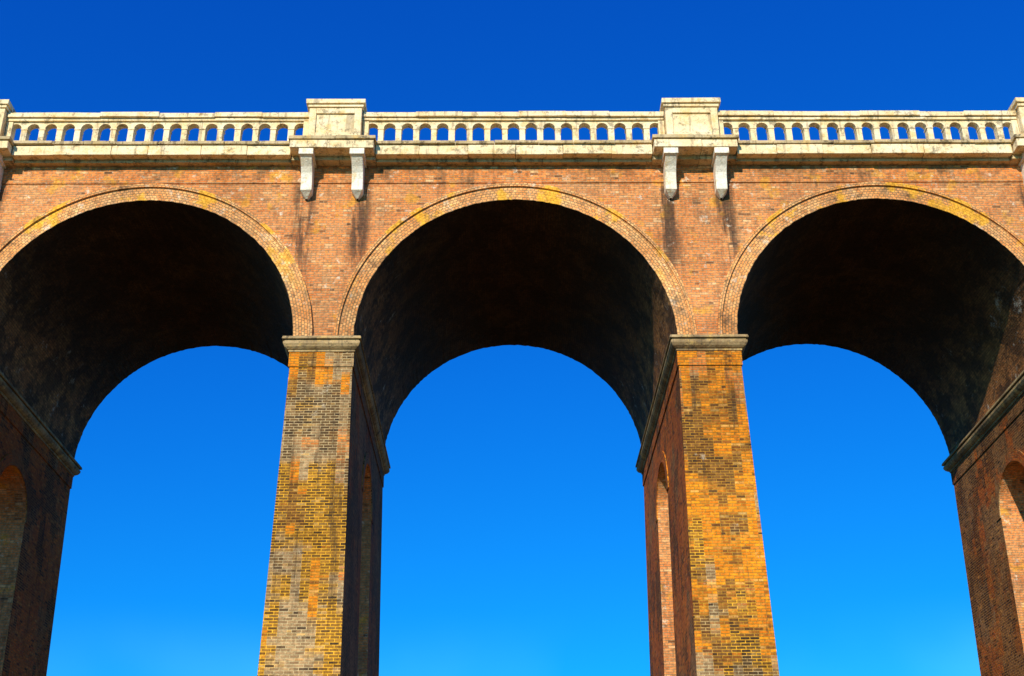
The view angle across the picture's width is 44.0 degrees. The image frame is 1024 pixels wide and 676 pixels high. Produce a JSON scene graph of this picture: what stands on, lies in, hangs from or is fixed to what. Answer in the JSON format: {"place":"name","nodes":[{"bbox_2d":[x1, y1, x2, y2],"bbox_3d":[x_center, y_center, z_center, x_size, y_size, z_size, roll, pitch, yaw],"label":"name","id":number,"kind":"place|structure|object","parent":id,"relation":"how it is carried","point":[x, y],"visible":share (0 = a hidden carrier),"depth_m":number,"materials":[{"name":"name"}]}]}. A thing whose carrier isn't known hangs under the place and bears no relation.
{"place":"outdoors","nodes":[
{"label":"outdoors","id":0,"kind":"place"},
{"bbox_2d":[0,0,1023,675],"label":"sky","id":1,"kind":"structure","parent":0,"point":[514,540],"materials":[{"name":"blue"}]},
{"bbox_3d":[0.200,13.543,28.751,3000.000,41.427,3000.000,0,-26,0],"label":"ground","id":2,"kind":"structure","parent":0,"visible":0},
{"bbox_2d":[0,365,1023,675],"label":"piers","id":3,"kind":"structure","parent":2,"relation":"on","point":[722,613],"depth_m":34.08,"materials":[{"name":"brick"}]},
{"bbox_2d":[0,351,1023,525],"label":"pier bands","id":4,"kind":"object","parent":3,"relation":"on","point":[682,358],"visible":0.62,"depth_m":38.79,"materials":[{"name":"beige stone"}]},
{"bbox_2d":[0,334,1023,476],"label":"pier caps","id":5,"kind":"object","parent":4,"relation":"on","point":[975,435],"visible":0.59,"depth_m":38.39,"materials":[{"name":"beige stone"}]},
{"bbox_2d":[0,198,1023,458],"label":"arch soffits","id":6,"kind":"object","parent":5,"relation":"on","point":[920,300],"visible":0.8,"depth_m":40.67,"materials":[{"name":"brown brick"}]},
{"bbox_2d":[0,164,1023,335],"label":"spandrel walls","id":7,"kind":"structure","parent":5,"relation":"on","point":[332,230],"depth_m":37.59,"materials":[{"name":"brick"}]},
{"bbox_2d":[0,138,1023,163],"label":"cornice","id":8,"kind":"structure","parent":7,"relation":"on","point":[686,147],"depth_m":37.71,"materials":[{"name":"stone"}]},
{"bbox_2d":[0,147,1023,199],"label":"brackets","id":9,"kind":"object","parent":7,"relation":"attached to","point":[668,163],"visible":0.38,"depth_m":37.42,"materials":[{"name":"stone"}]},
{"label":"deck","id":10,"kind":"structure","parent":9,"relation":"on","visible":0},
{"bbox_2d":[0,134,1023,166],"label":"cornice mouldings","id":11,"kind":"object","parent":10,"relation":"attached to","point":[374,161],"visible":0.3,"depth_m":37.83,"materials":[{"name":"beige stone"}]},
{"bbox_2d":[7,110,1016,144],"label":"balustrade","id":12,"kind":"object","parent":11,"relation":"on","point":[451,122],"visible":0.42,"depth_m":38.48,"materials":[{"name":"stone"}]},
{"bbox_2d":[0,97,1023,139],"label":"parapet blocks","id":13,"kind":"structure","parent":11,"relation":"on","point":[335,117],"depth_m":38.31,"materials":[{"name":"stone"}]},
{"bbox_2d":[0,182,1023,335],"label":"arch rings","id":14,"kind":"object","parent":5,"relation":"on","point":[639,239],"visible":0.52,"depth_m":37.06,"materials":[{"name":"brown brick"}]},
{"bbox_2d":[0,461,1023,675],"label":"pier openings","id":15,"kind":"object","parent":3,"relation":"on","point":[12,505],"visible":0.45,"depth_m":39.11,"materials":[{"name":"brown brick"}]}
]}

